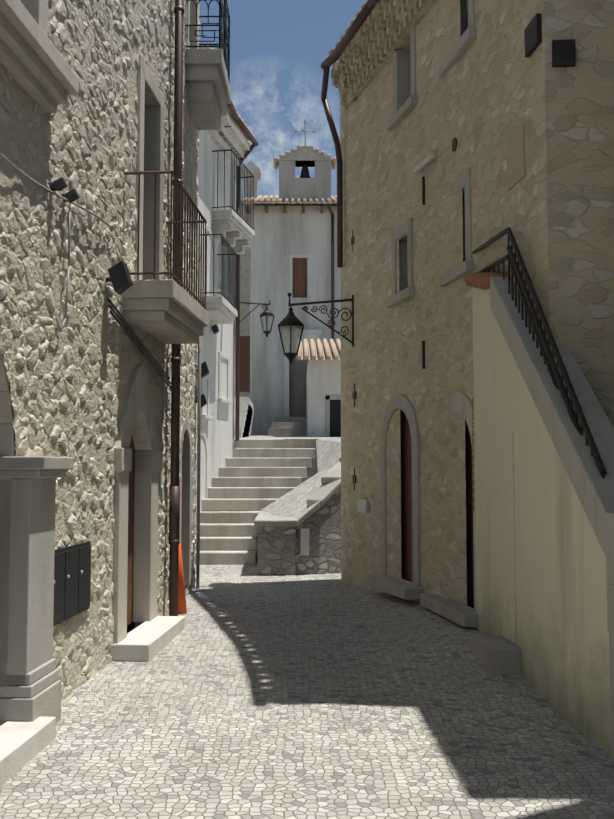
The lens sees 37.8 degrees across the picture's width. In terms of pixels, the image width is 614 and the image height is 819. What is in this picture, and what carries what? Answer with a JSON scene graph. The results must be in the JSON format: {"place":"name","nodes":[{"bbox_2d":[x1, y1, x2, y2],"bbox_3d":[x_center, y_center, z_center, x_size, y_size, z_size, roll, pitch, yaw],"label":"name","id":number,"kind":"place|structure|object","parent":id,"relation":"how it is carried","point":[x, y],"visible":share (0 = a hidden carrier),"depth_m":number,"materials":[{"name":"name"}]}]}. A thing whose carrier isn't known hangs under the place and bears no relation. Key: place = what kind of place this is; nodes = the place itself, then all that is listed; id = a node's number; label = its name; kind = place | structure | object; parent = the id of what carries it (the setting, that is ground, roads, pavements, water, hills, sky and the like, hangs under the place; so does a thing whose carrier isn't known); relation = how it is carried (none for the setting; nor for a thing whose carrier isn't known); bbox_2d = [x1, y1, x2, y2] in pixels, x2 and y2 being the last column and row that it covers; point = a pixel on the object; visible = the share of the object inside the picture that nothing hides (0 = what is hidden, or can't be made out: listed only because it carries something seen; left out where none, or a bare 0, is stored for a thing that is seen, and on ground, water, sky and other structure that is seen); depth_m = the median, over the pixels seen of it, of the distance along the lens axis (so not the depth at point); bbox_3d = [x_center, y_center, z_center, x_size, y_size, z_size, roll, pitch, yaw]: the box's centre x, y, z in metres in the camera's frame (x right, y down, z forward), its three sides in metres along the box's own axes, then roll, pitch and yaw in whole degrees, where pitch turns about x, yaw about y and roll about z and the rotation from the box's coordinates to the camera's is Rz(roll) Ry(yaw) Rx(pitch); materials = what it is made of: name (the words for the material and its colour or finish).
{"place":"outdoors","nodes":[
{"label":"outdoors","id":0,"kind":"place"},
{"bbox_2d":[0,0,173,700],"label":"wall","id":1,"kind":"structure","parent":0,"point":[69,384],"depth_m":6.73,"materials":[{"name":"stone"}]},
{"bbox_2d":[48,177,218,625],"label":"floodlights and mailboxes","id":2,"kind":"object","parent":1,"relation":"attached to","point":[72,596],"depth_m":6.49,"materials":[{"name":"black metal"}]},
{"bbox_2d":[54,153,435,583],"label":"wall light boxes","id":3,"kind":"object","parent":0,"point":[362,505],"visible":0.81,"depth_m":11.36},
{"bbox_2d":[0,0,521,786],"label":"stone frames","id":4,"kind":"structure","parent":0,"point":[30,690],"depth_m":8.15,"materials":[{"name":"grey stone"}]},
{"bbox_2d":[124,170,206,309],"bbox_3d":[-1.327,-1.547,8.581,0.444,0.962,1.614,0,-4,4],"label":"balcony railing","id":5,"kind":"object","parent":4,"relation":"on","point":[202,289],"visible":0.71,"depth_m":8.33,"materials":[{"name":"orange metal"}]},
{"bbox_2d":[199,0,366,200],"label":"sky","id":6,"kind":"structure","parent":0,"point":[278,48],"materials":[{"name":"blue"}]},
{"bbox_2d":[234,435,336,438],"bbox_3d":[-1.417,0.686,23.101,9.500,0.450,11.570,0,-4,-1],"label":"landing","id":7,"kind":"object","parent":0,"point":[273,437],"depth_m":23.03,"materials":[{"name":"grey stone"}]},
{"bbox_2d":[234,397,253,437],"bbox_3d":[-2.710,0.387,24.896,2.150,1.480,6.000,0,-4,-1],"label":"archway","id":8,"kind":"object","parent":7,"relation":"on","point":[246,411],"visible":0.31,"depth_m":24.43,"materials":[{"name":"white paint"}]},
{"bbox_2d":[252,201,340,434],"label":"building wall","id":9,"kind":"structure","parent":7,"relation":"on","point":[280,237],"depth_m":29.22,"materials":[{"name":"paint"}]},
{"bbox_2d":[246,205,322,213],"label":"rafter ends","id":10,"kind":"object","parent":9,"relation":"attached to","point":[284,208],"visible":0.6,"depth_m":28.93,"materials":[{"name":"brown wood"}]},
{"bbox_2d":[306,360,340,439],"bbox_3d":[1.762,0.212,26.706,3.516,2.862,4.500,0,-4,-1],"label":"annex","id":11,"kind":"object","parent":7,"relation":"on","point":[323,378],"visible":0.21,"depth_m":24.49,"materials":[{"name":"white paint"}]},
{"bbox_2d":[296,339,340,359],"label":"annex roof","id":12,"kind":"structure","parent":11,"relation":"on","point":[311,349],"depth_m":25.34,"materials":[{"name":"tile"}]},
{"bbox_2d":[240,293,353,364],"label":"street lamps","id":13,"kind":"object","parent":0,"point":[290,319],"depth_m":12.08,"materials":[{"name":"black metal"}]},
{"bbox_2d":[127,0,473,624],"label":"doors","id":14,"kind":"structure","parent":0,"point":[299,277],"depth_m":10.13,"materials":[{"name":"brown wood"}]},
{"bbox_2d":[0,563,613,818],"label":"street ground","id":15,"kind":"structure","parent":0,"point":[247,692],"depth_m":5.58,"materials":[{"name":"grey stone"}]},
{"bbox_2d":[0,153,200,588],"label":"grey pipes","id":16,"kind":"object","parent":15,"relation":"on","point":[199,393],"visible":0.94,"depth_m":11.44,"materials":[{"name":"grey metal"}]},
{"bbox_2d":[178,543,186,613],"bbox_3d":[-1.377,1.814,9.603,0.120,0.773,0.268,-1,-4,19],"label":"traffic cone","id":17,"kind":"object","parent":15,"relation":"on","point":[182,608],"visible":0.44,"depth_m":9.57,"materials":[{"name":"orange plastic"}]},
{"bbox_2d":[167,0,199,615],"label":"wall","id":18,"kind":"structure","parent":15,"relation":"on","point":[189,352],"depth_m":11.00,"materials":[{"name":"stone"}]},
{"bbox_2d":[195,439,315,564],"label":"stone steps","id":19,"kind":"object","parent":15,"relation":"on","point":[253,479],"visible":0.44,"depth_m":16.20,"materials":[{"name":"stone"}]},
{"bbox_2d":[169,0,342,615],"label":"brown pipes","id":20,"kind":"object","parent":15,"relation":"on","point":[174,486],"visible":0.73,"depth_m":9.59,"materials":[{"name":"brown metal"}]},
{"bbox_2d":[227,101,257,146],"bbox_3d":[-1.331,-5.577,16.440,0.267,0.110,4.005,0,-4,6],"label":"roof eave","id":21,"kind":"object","parent":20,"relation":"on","point":[243,127],"visible":0.5,"depth_m":17.29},
{"bbox_2d":[199,45,254,140],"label":"roof tiles","id":22,"kind":"object","parent":21,"relation":"on","point":[234,121],"visible":0.06,"depth_m":17.34,"materials":[{"name":"tile"}]},
{"bbox_2d":[243,195,336,205],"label":"roof tiles","id":23,"kind":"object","parent":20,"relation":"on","point":[261,199],"depth_m":29.00,"materials":[{"name":"beige ceramic"}]},
{"bbox_2d":[243,160,260,223],"bbox_3d":[-1.987,-7.486,31.726,0.689,2.453,0.800,0,-4,-1],"label":"chimney","id":24,"kind":"object","parent":23,"relation":"on","point":[253,168],"visible":0.45,"depth_m":31.43,"materials":[{"name":"white paint"}]},
{"bbox_2d":[277,145,332,200],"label":"bell tower","id":25,"kind":"structure","parent":23,"relation":"on","point":[318,186],"depth_m":30.16,"materials":[{"name":"white paint"}]},
{"bbox_2d":[273,145,336,168],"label":"roof tiles","id":26,"kind":"object","parent":25,"relation":"on","point":[275,159],"visible":0.54,"depth_m":30.08,"materials":[{"name":"beige ceramic"}]},
{"bbox_2d":[295,120,314,144],"bbox_3d":[-0.066,-9.370,30.564,0.700,1.000,0.070,0,-4,-1],"label":"cross","id":27,"kind":"object","parent":25,"relation":"on","point":[305,130],"visible":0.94,"depth_m":30.56,"materials":[{"name":"grey metal"}]},
{"bbox_2d":[300,164,310,177],"bbox_3d":[-0.066,-8.065,30.480,0.480,0.680,0.480,0,-4,-1],"label":"bell","id":28,"kind":"object","parent":25,"relation":"on","point":[304,172],"visible":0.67,"depth_m":30.36,"materials":[{"name":"brown metal"}]},
{"bbox_2d":[196,449,317,551],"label":"step treads","id":29,"kind":"object","parent":15,"relation":"on","point":[312,471],"depth_m":17.31,"materials":[{"name":"grey stone"}]},
{"bbox_2d":[257,483,340,574],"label":"parapet wall","id":30,"kind":"structure","parent":15,"relation":"on","point":[278,550],"depth_m":12.82,"materials":[{"name":"stone"}]},
{"bbox_2d":[254,456,340,526],"bbox_3d":[0.591,0.968,14.162,1.322,1.609,3.815,-3,-5,35],"label":"parapet coping","id":31,"kind":"object","parent":30,"relation":"on","point":[319,497],"visible":0.52,"depth_m":13.00,"materials":[{"name":"grey stone"}]},
{"bbox_2d":[255,437,340,518],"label":"ramp","id":32,"kind":"structure","parent":30,"relation":"on","point":[292,503],"depth_m":15.55,"materials":[{"name":"smooth stone slabs"}]},
{"bbox_2d":[127,12,473,632],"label":"dark interiors","id":33,"kind":"object","parent":15,"relation":"on","point":[335,418],"depth_m":24.41,"materials":[{"name":"black"}]},
{"bbox_2d":[472,287,610,756],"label":"stair side wall","id":34,"kind":"structure","parent":15,"relation":"on","point":[562,644],"depth_m":6.32,"materials":[{"name":"beige paint"}]},
{"bbox_2d":[464,271,507,289],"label":"roof tiles","id":35,"kind":"object","parent":34,"relation":"on","point":[479,280],"visible":0.67,"depth_m":7.70,"materials":[{"name":"orange ceramic"}]},
{"bbox_2d":[500,431,516,643],"bbox_3d":[1.577,0.987,7.031,0.015,1.618,0.342,0,-4,-4],"label":"niche stair recess","id":36,"kind":"object","parent":34,"relation":"attached to","point":[509,633],"visible":0.86,"depth_m":7.00,"materials":[{"name":"beige paint"}]},
{"bbox_2d":[490,276,613,632],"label":"stair coping","id":37,"kind":"object","parent":34,"relation":"on","point":[594,489],"visible":0.73,"depth_m":5.87,"materials":[{"name":"grey stone"}]},
{"bbox_2d":[463,227,606,477],"bbox_3d":[1.645,-0.422,7.042,0.044,2.336,3.370,0,-4,-4],"label":"stair railing","id":38,"kind":"object","parent":37,"relation":"on","point":[539,332],"visible":0.79,"depth_m":6.46,"materials":[{"name":"black metal"}]},
{"bbox_2d":[608,583,613,764],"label":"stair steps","id":39,"kind":"structure","parent":15,"relation":"on","point":[611,620],"depth_m":4.94,"materials":[{"name":"grey stone"}]},
{"bbox_2d":[544,0,613,426],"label":"tower wall","id":40,"kind":"structure","parent":0,"point":[580,139],"depth_m":6.66,"materials":[{"name":"stone"}]},
{"label":"terrain","id":41,"kind":"structure","parent":0,"visible":0},
{"bbox_2d":[6,95,172,454],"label":"wall","id":42,"kind":"structure","parent":41,"relation":"on","point":[10,387],"depth_m":11.68,"materials":[{"name":"stone"}]},
{"bbox_2d":[195,130,235,518],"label":"white building","id":43,"kind":"structure","parent":41,"relation":"on","point":[218,429],"depth_m":16.86,"materials":[{"name":"paint"}]},
{"bbox_2d":[207,112,250,166],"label":"white eave cornice","id":44,"kind":"structure","parent":43,"relation":"attached to","point":[229,135],"depth_m":17.40,"materials":[{"name":"stone"}]},
{"bbox_2d":[234,202,250,398],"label":"house","id":45,"kind":"structure","parent":41,"relation":"on","point":[245,289],"depth_m":36.25,"materials":[{"name":"paint"}]},
{"bbox_2d":[240,336,249,391],"bbox_3d":[-2.563,-1.830,36.039,0.565,2.255,0.050,0,-4,-1],"label":"window shutter","id":46,"kind":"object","parent":45,"relation":"attached to","point":[244,363],"depth_m":36.02,"materials":[{"name":"brown wood"}]},
{"bbox_2d":[250,203,252,434],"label":"house","id":47,"kind":"structure","parent":41,"relation":"on","point":[251,258],"depth_m":30.67,"materials":[{"name":"white paint"}]},
{"bbox_3d":[3.476,-1.885,10.074,5.980,8.850,8.000,0,-4,-1],"label":"building","id":48,"kind":"object","parent":41,"relation":"on","visible":0},
{"bbox_2d":[340,104,348,584],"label":"wall","id":49,"kind":"structure","parent":48,"relation":"attached to","point":[344,424],"depth_m":12.11,"materials":[{"name":"stone"}]},
{"bbox_2d":[347,98,358,586],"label":"wall","id":50,"kind":"structure","parent":48,"relation":"attached to","point":[353,351],"depth_m":11.80,"materials":[{"name":"stone"}]},
{"bbox_2d":[358,56,400,594],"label":"wall","id":51,"kind":"structure","parent":48,"relation":"attached to","point":[378,320],"depth_m":10.99,"materials":[{"name":"stone"}]},
{"bbox_2d":[331,0,435,106],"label":"eave cornice","id":52,"kind":"structure","parent":48,"relation":"attached to","point":[380,38],"depth_m":10.78,"materials":[{"name":"stone"}]},
{"bbox_2d":[320,0,378,69],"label":"gutter","id":53,"kind":"object","parent":52,"relation":"on","point":[353,29],"visible":0.92,"depth_m":11.09,"materials":[{"name":"brown metal"}]},
{"bbox_2d":[329,0,380,55],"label":"roof tiles","id":54,"kind":"object","parent":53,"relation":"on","point":[331,50],"visible":0.04,"depth_m":11.31,"materials":[{"name":"tile"}]},
{"bbox_2d":[398,0,466,604],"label":"wall","id":55,"kind":"structure","parent":48,"relation":"attached to","point":[432,313],"depth_m":9.24,"materials":[{"name":"stone"}]},
{"bbox_2d":[185,0,575,490],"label":"ironwork","id":56,"kind":"object","parent":55,"relation":"attached to","point":[563,53],"visible":0.81,"depth_m":11.50,"materials":[{"name":"metal"}]},
{"bbox_2d":[461,0,508,404],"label":"wall","id":57,"kind":"structure","parent":48,"relation":"attached to","point":[484,106],"depth_m":8.09,"materials":[{"name":"stone"}]},
{"bbox_2d":[472,397,474,510],"bbox_3d":[1.541,0.403,8.153,0.050,1.035,0.095,0,-4,-4],"label":"door jamb","id":58,"kind":"object","parent":57,"relation":"attached to","point":[473,452],"visible":0.08,"depth_m":8.17,"materials":[{"name":"brown wood"}]},
{"bbox_2d":[505,0,549,338],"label":"wall","id":59,"kind":"structure","parent":48,"relation":"attached to","point":[527,193],"depth_m":7.05,"materials":[{"name":"stone"}]},
{"bbox_2d":[507,126,524,190],"bbox_3d":[1.710,-2.049,7.347,0.012,0.406,0.389,0,-4,-7],"label":"bricked niche","id":60,"kind":"object","parent":59,"relation":"attached to","point":[515,159],"visible":0.86,"depth_m":7.32,"materials":[{"name":"beige brick"}]}
]}

